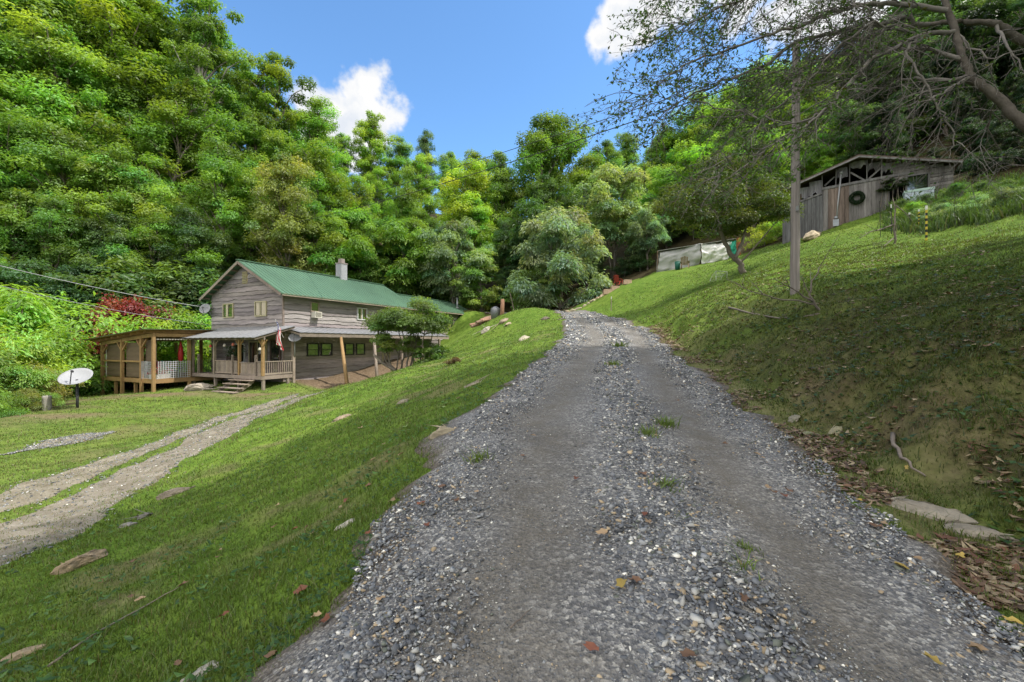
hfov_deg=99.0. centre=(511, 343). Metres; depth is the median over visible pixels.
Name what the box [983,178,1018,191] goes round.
weed clump
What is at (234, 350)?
potted fern
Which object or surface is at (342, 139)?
forest tree
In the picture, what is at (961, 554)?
fallen leaf
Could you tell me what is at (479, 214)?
forest tree
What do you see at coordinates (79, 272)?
wood edge shrub
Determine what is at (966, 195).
weed clump
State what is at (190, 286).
wood edge shrub
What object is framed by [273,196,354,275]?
forest tree
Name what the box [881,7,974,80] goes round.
forest tree
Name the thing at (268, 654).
fallen leaf
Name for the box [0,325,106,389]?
bramble
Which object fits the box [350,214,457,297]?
forest tree
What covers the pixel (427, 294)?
wood edge shrub
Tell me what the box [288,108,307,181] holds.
forest tree
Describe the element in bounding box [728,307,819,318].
fallen branch
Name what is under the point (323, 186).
forest tree
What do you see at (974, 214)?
tall weeds
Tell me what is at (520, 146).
overhead wire
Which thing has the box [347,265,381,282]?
wood edge shrub
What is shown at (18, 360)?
bramble
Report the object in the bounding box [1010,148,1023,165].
wood edge shrub
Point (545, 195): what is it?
forest tree
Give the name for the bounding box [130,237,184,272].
wood edge shrub
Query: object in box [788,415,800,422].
rock
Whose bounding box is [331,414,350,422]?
rock
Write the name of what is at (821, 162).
forest tree
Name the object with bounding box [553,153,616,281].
forest tree
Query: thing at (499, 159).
forest tree
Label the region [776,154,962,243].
shed
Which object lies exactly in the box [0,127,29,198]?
forest tree
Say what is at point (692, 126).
forest tree
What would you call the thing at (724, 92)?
forest tree
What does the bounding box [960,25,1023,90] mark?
forest tree
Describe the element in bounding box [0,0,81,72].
forest tree
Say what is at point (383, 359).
door
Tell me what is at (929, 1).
forest tree
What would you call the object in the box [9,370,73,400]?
bramble
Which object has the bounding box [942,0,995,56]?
forest tree
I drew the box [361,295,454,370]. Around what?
yard bush
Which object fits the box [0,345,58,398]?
bramble
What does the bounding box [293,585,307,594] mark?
fallen leaf
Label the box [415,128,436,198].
forest tree
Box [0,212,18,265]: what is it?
forest tree
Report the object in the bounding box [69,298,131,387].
bramble
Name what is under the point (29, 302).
bramble
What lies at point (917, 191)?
chest cooler
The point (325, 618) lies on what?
fallen leaf
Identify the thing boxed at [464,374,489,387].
rock
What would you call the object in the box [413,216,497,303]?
forest tree
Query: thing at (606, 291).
stone block
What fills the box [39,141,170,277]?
forest tree
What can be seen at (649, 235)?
forest tree
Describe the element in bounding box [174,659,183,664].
fallen leaf
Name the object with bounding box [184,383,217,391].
rock
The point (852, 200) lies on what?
wreath
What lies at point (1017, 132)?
wood edge shrub
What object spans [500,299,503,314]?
cut trunk
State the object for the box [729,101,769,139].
forest tree
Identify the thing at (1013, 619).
fallen leaf
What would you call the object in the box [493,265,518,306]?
wood edge shrub
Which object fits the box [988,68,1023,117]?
forest tree
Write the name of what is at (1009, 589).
leaf litter
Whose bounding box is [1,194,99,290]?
forest tree
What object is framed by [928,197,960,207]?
weed clump
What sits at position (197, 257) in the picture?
wood edge shrub
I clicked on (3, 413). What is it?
bramble
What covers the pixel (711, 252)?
tarp shelter
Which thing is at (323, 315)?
house
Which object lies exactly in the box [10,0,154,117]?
forest tree
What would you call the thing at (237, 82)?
forest tree
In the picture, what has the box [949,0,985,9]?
forest tree
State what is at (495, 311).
metal tub
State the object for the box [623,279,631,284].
stone block
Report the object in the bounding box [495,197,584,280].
forest tree
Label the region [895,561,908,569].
fallen leaf
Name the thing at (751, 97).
forest tree
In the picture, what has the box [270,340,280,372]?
door
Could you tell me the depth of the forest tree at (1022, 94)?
34.83 m
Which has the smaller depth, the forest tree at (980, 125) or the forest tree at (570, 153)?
the forest tree at (980, 125)
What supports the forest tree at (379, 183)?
on the ground at (650, 277)
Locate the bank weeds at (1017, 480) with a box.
[665,260,1023,546]
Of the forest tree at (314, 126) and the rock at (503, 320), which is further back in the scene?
the forest tree at (314, 126)
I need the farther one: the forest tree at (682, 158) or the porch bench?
the forest tree at (682, 158)
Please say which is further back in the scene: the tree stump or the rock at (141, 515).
the tree stump
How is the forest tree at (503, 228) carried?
on the ground at (650, 277)
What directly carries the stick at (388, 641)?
on the gravel driveway
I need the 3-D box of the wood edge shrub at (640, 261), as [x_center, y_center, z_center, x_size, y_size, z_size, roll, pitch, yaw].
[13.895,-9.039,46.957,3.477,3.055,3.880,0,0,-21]
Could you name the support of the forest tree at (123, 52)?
on the ground at (650, 277)
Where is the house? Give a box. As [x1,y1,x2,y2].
[181,258,467,393]
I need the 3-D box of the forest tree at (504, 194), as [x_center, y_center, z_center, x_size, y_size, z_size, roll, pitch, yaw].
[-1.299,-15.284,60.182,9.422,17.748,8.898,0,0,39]
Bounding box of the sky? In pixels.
[109,0,898,213]
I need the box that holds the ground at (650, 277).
[0,73,1023,681]
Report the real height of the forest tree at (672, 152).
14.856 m
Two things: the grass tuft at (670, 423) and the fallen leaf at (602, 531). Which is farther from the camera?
the grass tuft at (670, 423)
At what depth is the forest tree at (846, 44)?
65.75 m
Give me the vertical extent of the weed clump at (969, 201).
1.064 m
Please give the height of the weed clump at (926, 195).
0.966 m
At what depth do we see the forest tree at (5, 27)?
44.20 m
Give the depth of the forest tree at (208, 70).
58.67 m
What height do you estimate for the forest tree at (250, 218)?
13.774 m
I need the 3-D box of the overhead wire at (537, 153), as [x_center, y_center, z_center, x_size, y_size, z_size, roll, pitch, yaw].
[-9.741,-9.835,28.976,48.386,4.705,0.032,0,0,45]
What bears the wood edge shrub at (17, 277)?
on the ground at (650, 277)
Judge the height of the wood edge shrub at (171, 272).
9.410 m
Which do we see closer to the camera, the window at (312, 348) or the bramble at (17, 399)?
the bramble at (17, 399)
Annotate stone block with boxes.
[603,289,611,294]
[610,286,619,290]
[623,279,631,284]
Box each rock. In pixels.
[0,644,45,665]
[49,548,108,574]
[117,522,137,528]
[121,508,152,522]
[156,485,194,499]
[180,660,218,681]
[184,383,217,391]
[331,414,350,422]
[334,518,354,530]
[396,399,408,404]
[426,423,454,439]
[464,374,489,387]
[472,325,493,334]
[493,318,508,328]
[519,335,529,340]
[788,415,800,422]
[802,230,821,240]
[827,424,842,435]
[842,482,977,524]
[942,519,1018,541]
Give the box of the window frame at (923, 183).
[887,171,930,206]
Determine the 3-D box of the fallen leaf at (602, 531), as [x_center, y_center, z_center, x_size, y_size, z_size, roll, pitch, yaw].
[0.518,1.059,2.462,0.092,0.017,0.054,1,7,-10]
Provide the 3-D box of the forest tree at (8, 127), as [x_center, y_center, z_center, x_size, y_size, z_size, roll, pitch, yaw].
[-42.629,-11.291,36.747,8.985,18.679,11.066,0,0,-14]
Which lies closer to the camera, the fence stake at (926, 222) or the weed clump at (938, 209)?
the fence stake at (926, 222)
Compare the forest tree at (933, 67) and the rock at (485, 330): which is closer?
the rock at (485, 330)
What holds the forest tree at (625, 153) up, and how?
on the ground at (650, 277)
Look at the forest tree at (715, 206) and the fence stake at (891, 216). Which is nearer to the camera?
the fence stake at (891, 216)
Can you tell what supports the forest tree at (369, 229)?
on the ground at (650, 277)
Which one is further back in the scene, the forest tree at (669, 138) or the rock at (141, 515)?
the forest tree at (669, 138)
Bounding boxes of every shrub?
[0,255,83,308]
[0,273,21,325]
[27,262,113,316]
[30,272,93,316]
[34,260,211,337]
[66,249,217,350]
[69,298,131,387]
[78,246,164,289]
[91,292,178,387]
[112,268,219,356]
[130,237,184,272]
[155,241,224,313]
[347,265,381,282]
[360,254,419,293]
[405,257,479,307]
[408,262,441,299]
[412,344,452,364]
[442,356,460,366]
[487,287,506,309]
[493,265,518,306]
[497,269,558,310]
[535,266,568,308]
[578,242,607,284]
[585,256,610,282]
[611,256,636,276]
[623,246,658,271]
[660,227,676,247]
[924,146,951,158]
[944,117,990,158]
[952,153,969,174]
[957,151,985,171]
[960,150,1007,177]
[976,111,1021,152]
[977,127,1016,154]
[987,148,1020,170]
[1003,125,1023,150]
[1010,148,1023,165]
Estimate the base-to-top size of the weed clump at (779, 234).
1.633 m
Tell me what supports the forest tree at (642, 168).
on the ground at (650, 277)
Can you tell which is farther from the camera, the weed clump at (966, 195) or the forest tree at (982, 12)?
the forest tree at (982, 12)
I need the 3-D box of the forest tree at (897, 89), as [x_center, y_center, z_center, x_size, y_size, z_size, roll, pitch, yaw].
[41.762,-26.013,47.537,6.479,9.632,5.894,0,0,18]
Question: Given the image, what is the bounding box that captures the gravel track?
[0,393,317,568]
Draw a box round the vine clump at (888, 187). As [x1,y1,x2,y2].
[874,177,910,206]
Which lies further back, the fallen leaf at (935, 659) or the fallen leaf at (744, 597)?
the fallen leaf at (744, 597)
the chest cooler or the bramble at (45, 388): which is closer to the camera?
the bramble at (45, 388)
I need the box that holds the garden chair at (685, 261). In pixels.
[680,256,689,268]
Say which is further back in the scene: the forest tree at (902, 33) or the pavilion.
the forest tree at (902, 33)
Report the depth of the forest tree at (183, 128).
44.77 m
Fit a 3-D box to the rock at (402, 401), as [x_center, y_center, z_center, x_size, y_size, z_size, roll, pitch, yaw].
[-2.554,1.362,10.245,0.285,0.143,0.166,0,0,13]
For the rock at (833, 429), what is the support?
on the ground at (650, 277)
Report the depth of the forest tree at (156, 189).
38.60 m
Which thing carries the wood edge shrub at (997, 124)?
on the ground at (650, 277)
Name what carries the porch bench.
on the house
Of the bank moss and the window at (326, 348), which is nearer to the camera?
the bank moss
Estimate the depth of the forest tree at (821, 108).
47.63 m
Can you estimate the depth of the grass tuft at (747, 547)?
2.46 m
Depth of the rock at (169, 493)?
7.68 m
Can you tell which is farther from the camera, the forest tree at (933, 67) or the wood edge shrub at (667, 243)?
the wood edge shrub at (667, 243)
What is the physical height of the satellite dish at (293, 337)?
1.396 m
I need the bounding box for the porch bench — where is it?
[226,356,237,360]
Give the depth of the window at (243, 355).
27.61 m
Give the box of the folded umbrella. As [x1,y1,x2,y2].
[178,341,183,360]
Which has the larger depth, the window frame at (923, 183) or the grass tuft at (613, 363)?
the window frame at (923, 183)
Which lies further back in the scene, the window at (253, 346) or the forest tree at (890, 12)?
the forest tree at (890, 12)
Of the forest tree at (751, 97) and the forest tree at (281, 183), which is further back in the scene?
the forest tree at (751, 97)
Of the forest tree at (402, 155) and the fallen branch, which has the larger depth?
the forest tree at (402, 155)
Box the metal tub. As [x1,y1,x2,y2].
[490,306,499,318]
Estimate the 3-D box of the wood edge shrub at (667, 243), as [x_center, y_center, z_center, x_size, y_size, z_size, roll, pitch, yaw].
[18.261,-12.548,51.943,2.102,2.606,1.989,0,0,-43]
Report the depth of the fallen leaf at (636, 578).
2.07 m
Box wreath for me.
[849,191,864,204]
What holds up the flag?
attached to the house
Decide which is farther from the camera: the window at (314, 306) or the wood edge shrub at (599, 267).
the wood edge shrub at (599, 267)
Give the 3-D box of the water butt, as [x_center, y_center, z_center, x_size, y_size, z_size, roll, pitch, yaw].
[14.466,-6.832,38.213,0.510,0.800,0.510,0,0,0]
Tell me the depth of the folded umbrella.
26.60 m
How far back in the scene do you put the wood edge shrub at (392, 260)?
47.11 m
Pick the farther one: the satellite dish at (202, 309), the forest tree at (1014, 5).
the forest tree at (1014, 5)
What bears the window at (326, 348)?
in the house
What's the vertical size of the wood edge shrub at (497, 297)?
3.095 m
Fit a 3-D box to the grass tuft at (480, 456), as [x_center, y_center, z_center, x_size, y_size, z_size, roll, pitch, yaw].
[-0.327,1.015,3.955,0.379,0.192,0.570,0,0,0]
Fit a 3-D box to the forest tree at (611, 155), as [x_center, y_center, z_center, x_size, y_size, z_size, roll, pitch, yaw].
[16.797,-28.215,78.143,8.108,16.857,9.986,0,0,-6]
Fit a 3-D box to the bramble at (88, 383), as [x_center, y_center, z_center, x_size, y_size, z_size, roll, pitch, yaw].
[-27.907,1.478,26.161,7.516,4.766,5.935,0,0,-26]
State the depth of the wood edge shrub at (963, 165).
28.73 m
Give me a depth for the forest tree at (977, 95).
39.31 m
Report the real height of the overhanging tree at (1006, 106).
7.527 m
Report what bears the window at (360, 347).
in the house
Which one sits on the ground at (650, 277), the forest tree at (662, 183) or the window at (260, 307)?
the forest tree at (662, 183)
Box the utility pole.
[783,43,800,294]
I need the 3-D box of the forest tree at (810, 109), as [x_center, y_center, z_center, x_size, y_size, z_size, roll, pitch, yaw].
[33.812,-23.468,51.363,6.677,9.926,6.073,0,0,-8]
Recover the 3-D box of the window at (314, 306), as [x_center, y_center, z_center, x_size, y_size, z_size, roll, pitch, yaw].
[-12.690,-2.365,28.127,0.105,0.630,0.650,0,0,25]
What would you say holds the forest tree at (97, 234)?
on the ground at (650, 277)
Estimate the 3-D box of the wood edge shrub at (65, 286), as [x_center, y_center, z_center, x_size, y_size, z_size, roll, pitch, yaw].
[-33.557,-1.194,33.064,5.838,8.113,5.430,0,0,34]
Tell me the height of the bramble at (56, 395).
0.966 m
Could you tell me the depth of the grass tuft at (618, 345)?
13.00 m
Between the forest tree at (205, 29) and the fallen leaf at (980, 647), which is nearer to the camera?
the fallen leaf at (980, 647)
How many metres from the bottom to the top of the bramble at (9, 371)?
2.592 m
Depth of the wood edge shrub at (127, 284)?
32.53 m
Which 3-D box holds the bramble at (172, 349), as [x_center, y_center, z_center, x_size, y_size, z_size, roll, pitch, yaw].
[-26.877,0.775,31.969,9.022,5.720,7.123,0,0,35]
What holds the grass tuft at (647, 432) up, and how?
on the gravel driveway
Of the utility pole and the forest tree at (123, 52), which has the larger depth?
the forest tree at (123, 52)
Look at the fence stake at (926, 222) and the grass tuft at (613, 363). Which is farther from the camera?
the fence stake at (926, 222)
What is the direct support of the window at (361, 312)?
in the house
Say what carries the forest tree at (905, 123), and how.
on the ground at (650, 277)
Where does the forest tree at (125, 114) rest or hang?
on the ground at (650, 277)
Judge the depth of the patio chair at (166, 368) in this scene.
26.05 m
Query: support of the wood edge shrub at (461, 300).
on the ground at (650, 277)
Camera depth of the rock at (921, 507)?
3.17 m
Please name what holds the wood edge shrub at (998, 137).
on the ground at (650, 277)
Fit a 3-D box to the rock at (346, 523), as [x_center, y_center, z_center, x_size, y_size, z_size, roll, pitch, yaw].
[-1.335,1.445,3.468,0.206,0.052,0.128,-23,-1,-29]
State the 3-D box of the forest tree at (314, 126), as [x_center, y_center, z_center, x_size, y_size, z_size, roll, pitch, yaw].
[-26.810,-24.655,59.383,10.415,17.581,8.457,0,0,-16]
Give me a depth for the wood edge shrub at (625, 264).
47.91 m
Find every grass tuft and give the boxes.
[459,447,494,463]
[604,359,621,365]
[612,341,629,346]
[633,423,664,437]
[647,473,685,492]
[652,413,688,428]
[719,549,767,580]
[725,537,763,555]
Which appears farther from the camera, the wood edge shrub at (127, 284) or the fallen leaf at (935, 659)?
the wood edge shrub at (127, 284)
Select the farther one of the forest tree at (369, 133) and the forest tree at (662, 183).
the forest tree at (369, 133)
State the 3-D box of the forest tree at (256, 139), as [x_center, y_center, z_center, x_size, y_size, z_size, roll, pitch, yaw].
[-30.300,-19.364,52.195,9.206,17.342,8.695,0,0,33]
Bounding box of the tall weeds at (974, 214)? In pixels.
[875,168,1023,234]
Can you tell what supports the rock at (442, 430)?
on the ground at (650, 277)
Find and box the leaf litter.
[647,250,1023,612]
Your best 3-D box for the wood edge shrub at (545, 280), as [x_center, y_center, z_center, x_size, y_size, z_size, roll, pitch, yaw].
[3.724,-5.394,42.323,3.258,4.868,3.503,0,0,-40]
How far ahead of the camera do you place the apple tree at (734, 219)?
23.43 m
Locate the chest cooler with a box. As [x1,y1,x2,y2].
[902,186,934,201]
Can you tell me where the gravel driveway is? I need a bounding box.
[240,310,1023,681]
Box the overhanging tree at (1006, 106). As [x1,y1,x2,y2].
[571,0,1023,240]
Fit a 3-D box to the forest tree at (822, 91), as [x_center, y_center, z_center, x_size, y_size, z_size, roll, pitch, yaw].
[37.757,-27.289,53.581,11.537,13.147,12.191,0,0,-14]
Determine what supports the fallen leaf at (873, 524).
on the gravel driveway
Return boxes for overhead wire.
[2,266,211,308]
[3,286,213,325]
[273,69,782,225]
[298,61,781,214]
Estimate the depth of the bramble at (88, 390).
28.34 m
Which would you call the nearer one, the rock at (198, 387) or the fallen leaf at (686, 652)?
the fallen leaf at (686, 652)
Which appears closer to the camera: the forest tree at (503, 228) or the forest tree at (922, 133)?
the forest tree at (922, 133)
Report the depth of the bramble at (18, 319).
26.37 m
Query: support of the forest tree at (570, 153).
on the ground at (650, 277)
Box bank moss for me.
[638,235,1023,586]
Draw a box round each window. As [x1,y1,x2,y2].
[222,303,233,317]
[232,344,245,361]
[248,341,266,364]
[254,301,266,316]
[306,343,318,355]
[310,302,318,311]
[320,343,332,355]
[344,343,353,354]
[356,343,364,354]
[357,307,366,319]
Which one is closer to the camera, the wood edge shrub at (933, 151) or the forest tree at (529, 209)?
the wood edge shrub at (933, 151)
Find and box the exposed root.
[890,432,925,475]
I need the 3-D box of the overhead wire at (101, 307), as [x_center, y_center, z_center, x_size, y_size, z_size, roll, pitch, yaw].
[-24.194,-2.508,24.974,11.997,2.637,0.023,0,0,-42]
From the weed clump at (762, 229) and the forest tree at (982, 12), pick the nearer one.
the weed clump at (762, 229)
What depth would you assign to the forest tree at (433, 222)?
51.11 m
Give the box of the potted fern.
[221,344,245,357]
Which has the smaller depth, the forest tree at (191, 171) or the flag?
the flag
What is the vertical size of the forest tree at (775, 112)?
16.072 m
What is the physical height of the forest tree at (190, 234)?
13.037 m
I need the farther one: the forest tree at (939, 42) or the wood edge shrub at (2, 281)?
the forest tree at (939, 42)
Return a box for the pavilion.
[84,329,225,394]
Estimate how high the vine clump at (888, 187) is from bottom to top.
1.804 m
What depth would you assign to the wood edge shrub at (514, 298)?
43.35 m
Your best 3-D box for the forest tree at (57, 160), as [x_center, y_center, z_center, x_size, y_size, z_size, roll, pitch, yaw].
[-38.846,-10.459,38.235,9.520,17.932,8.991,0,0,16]
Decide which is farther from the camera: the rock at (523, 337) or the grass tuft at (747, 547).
the rock at (523, 337)
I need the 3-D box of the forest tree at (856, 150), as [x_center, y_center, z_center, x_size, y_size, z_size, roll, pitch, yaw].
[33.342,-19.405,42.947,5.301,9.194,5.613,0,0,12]
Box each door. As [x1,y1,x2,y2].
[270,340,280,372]
[382,347,389,362]
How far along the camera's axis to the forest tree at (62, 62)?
40.89 m
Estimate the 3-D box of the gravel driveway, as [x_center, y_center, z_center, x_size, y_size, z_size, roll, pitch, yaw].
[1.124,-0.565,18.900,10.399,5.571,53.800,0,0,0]
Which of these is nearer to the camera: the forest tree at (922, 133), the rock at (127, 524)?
the rock at (127, 524)
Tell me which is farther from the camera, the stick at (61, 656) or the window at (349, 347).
the window at (349, 347)
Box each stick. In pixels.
[47,585,181,666]
[382,635,400,652]
[510,609,530,628]
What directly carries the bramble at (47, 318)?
on the ground at (650, 277)
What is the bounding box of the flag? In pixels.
[275,319,283,349]
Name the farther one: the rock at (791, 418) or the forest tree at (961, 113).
the forest tree at (961, 113)
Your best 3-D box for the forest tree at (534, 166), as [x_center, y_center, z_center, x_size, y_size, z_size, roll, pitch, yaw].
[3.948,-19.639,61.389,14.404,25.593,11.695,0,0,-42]
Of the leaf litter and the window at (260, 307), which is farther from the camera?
the window at (260, 307)
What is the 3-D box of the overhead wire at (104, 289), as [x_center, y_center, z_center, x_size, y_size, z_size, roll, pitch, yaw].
[-24.329,-3.570,25.038,11.885,2.471,0.034,0,0,-43]
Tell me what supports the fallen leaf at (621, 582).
on the gravel driveway
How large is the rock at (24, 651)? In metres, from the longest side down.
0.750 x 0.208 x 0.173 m
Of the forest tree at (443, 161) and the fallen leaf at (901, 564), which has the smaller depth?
the fallen leaf at (901, 564)
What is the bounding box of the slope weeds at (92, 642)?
[0,327,560,681]
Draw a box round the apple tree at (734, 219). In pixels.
[644,148,803,273]
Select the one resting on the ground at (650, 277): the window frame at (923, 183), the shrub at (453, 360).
the shrub at (453, 360)
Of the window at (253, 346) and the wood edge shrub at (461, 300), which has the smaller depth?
the window at (253, 346)
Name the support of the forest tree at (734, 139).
on the ground at (650, 277)
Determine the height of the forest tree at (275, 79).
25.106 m
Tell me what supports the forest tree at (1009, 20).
on the ground at (650, 277)
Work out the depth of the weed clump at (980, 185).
23.90 m
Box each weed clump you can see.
[737,221,781,248]
[763,221,781,237]
[882,197,911,214]
[890,201,929,216]
[911,192,940,204]
[911,202,963,223]
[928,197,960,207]
[934,181,971,197]
[947,193,993,212]
[953,191,990,203]
[964,180,996,193]
[976,185,1023,210]
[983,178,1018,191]
[984,183,1023,196]
[999,177,1023,186]
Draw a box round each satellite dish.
[57,368,92,407]
[199,304,211,314]
[288,332,301,355]
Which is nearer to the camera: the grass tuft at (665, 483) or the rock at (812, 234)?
the grass tuft at (665, 483)
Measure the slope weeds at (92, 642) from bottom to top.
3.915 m
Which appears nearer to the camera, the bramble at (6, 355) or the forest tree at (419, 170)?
the bramble at (6, 355)
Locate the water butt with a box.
[675,261,679,269]
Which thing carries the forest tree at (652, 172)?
on the ground at (650, 277)
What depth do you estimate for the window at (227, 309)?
28.30 m
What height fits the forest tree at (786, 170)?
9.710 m
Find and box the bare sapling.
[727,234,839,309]
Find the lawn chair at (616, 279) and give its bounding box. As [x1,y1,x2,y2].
[613,275,622,285]
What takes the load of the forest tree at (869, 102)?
on the ground at (650, 277)
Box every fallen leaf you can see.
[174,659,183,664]
[264,650,277,657]
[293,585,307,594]
[310,610,321,616]
[318,613,329,623]
[582,641,598,650]
[596,528,607,534]
[616,577,626,587]
[628,575,641,581]
[679,648,696,656]
[739,593,749,601]
[868,522,881,526]
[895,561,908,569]
[922,651,944,664]
[955,552,964,557]
[965,641,987,650]
[1002,615,1023,624]
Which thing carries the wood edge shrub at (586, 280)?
on the ground at (650, 277)
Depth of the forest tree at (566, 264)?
40.63 m
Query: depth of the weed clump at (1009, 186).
19.98 m
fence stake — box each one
[890,204,891,233]
[925,205,927,240]
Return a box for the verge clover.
[181,336,562,681]
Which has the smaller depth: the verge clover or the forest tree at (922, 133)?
the verge clover
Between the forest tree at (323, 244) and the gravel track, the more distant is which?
the forest tree at (323, 244)
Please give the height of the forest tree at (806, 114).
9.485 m
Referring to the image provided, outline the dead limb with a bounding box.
[860,190,913,246]
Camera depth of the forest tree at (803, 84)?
57.60 m
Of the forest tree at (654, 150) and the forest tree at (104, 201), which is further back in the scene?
the forest tree at (654, 150)
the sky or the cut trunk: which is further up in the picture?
the sky
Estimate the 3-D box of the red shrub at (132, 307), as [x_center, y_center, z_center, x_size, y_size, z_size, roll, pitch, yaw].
[-27.355,-0.010,31.667,5.587,7.331,5.006,0,0,34]
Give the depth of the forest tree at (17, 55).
39.82 m
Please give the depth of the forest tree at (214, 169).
41.26 m
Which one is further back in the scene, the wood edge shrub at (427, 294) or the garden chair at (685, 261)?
the wood edge shrub at (427, 294)
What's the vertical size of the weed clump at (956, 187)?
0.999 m
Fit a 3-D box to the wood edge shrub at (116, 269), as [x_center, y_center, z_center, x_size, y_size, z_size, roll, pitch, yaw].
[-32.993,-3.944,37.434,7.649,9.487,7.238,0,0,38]
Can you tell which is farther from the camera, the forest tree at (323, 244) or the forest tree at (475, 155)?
the forest tree at (475, 155)
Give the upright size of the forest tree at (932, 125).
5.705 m
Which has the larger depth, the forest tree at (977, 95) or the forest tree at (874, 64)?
the forest tree at (874, 64)
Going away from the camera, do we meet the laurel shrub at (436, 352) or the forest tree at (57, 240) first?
the laurel shrub at (436, 352)
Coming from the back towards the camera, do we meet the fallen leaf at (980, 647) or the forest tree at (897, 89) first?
the forest tree at (897, 89)
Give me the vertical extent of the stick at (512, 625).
0.025 m
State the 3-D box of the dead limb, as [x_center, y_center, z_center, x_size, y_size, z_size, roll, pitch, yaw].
[15.622,-5.068,18.258,2.485,2.634,0.652,0,0,-13]
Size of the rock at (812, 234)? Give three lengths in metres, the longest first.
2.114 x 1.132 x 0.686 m
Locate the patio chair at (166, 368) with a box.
[160,361,179,376]
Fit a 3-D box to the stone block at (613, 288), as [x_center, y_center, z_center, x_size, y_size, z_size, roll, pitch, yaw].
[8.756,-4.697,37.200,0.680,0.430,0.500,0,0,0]
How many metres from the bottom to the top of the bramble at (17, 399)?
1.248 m
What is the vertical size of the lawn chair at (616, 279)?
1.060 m
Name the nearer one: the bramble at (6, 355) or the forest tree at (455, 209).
the bramble at (6, 355)
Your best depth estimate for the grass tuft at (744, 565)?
2.27 m
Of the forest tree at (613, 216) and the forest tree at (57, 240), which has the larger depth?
the forest tree at (613, 216)
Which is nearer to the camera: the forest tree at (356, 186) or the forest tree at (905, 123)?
the forest tree at (905, 123)
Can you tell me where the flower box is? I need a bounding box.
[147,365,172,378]
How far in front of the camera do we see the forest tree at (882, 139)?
40.83 m
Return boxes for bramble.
[0,281,144,393]
[0,290,119,386]
[0,302,88,395]
[0,309,97,360]
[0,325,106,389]
[0,333,73,392]
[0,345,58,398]
[0,361,58,405]
[0,388,58,412]
[0,390,24,417]
[0,391,31,415]
[3,361,87,406]
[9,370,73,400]
[26,332,119,397]
[30,391,66,406]
[64,346,113,394]
[82,325,210,386]
[88,309,211,383]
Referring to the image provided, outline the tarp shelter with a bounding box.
[656,238,736,271]
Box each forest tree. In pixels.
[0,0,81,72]
[0,0,81,205]
[0,0,133,224]
[0,0,145,92]
[0,97,73,273]
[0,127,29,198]
[0,187,76,287]
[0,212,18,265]
[1,113,122,285]
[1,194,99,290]
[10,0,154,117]
[29,43,145,194]
[37,0,214,189]
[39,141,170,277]
[69,209,145,310]
[76,0,190,109]
[86,63,202,215]
[87,163,189,273]
[99,81,239,249]
[102,212,193,304]
[142,200,235,318]
[154,0,261,241]
[163,13,238,180]
[164,127,264,279]
[170,126,220,199]
[208,66,284,185]
[214,173,279,265]
[222,103,294,244]
[224,48,316,237]
[243,149,327,273]
[265,137,362,247]
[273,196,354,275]
[276,226,329,271]
[280,94,355,210]
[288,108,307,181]
[306,206,389,279]
[330,132,357,182]
[333,174,382,240]
[344,110,396,207]
[344,210,391,287]
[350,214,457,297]
[363,165,395,224]
[380,183,431,267]
[382,133,415,210]
[396,152,443,220]
[399,209,443,295]
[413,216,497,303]
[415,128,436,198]
[431,151,462,221]
[436,156,505,259]
[449,247,502,311]
[450,148,492,207]
[456,197,499,297]
[475,165,529,279]
[480,149,517,243]
[488,219,521,297]
[491,109,587,271]
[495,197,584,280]
[500,205,614,310]
[517,173,580,224]
[526,108,605,222]
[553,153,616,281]
[572,162,679,278]
[586,139,624,200]
[603,131,643,202]
[614,162,656,223]
[624,206,671,269]
[630,162,675,242]
[634,166,688,247]
[640,140,662,170]
[642,120,695,198]
[647,143,714,232]
[661,86,726,180]
[666,99,748,162]
[689,157,750,234]
[703,123,763,222]
[707,81,748,128]
[722,131,790,228]
[727,58,817,125]
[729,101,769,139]
[735,55,786,120]
[755,128,803,199]
[767,52,830,118]
[777,59,875,152]
[778,112,829,180]
[780,101,825,153]
[800,124,849,179]
[802,89,860,156]
[816,100,884,163]
[833,24,861,59]
[835,40,890,103]
[841,76,911,144]
[853,100,917,156]
[867,0,939,39]
[868,57,918,120]
[876,23,921,91]
[876,77,953,151]
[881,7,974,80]
[895,95,916,151]
[901,0,959,53]
[905,38,994,136]
[916,16,969,69]
[921,83,951,138]
[931,0,1023,91]
[940,91,986,147]
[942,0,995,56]
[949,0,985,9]
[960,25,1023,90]
[962,73,998,120]
[964,0,1022,75]
[966,117,1005,150]
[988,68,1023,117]
[990,0,1023,71]
[1012,78,1023,110]
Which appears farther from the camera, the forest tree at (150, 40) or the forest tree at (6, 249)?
the forest tree at (150, 40)
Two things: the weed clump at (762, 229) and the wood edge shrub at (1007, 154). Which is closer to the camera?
the wood edge shrub at (1007, 154)
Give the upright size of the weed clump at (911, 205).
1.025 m
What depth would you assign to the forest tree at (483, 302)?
45.54 m
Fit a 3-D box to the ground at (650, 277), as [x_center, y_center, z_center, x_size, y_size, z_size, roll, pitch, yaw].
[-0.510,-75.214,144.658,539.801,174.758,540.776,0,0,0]
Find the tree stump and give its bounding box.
[42,395,51,410]
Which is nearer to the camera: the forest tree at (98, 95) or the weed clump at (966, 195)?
the weed clump at (966, 195)

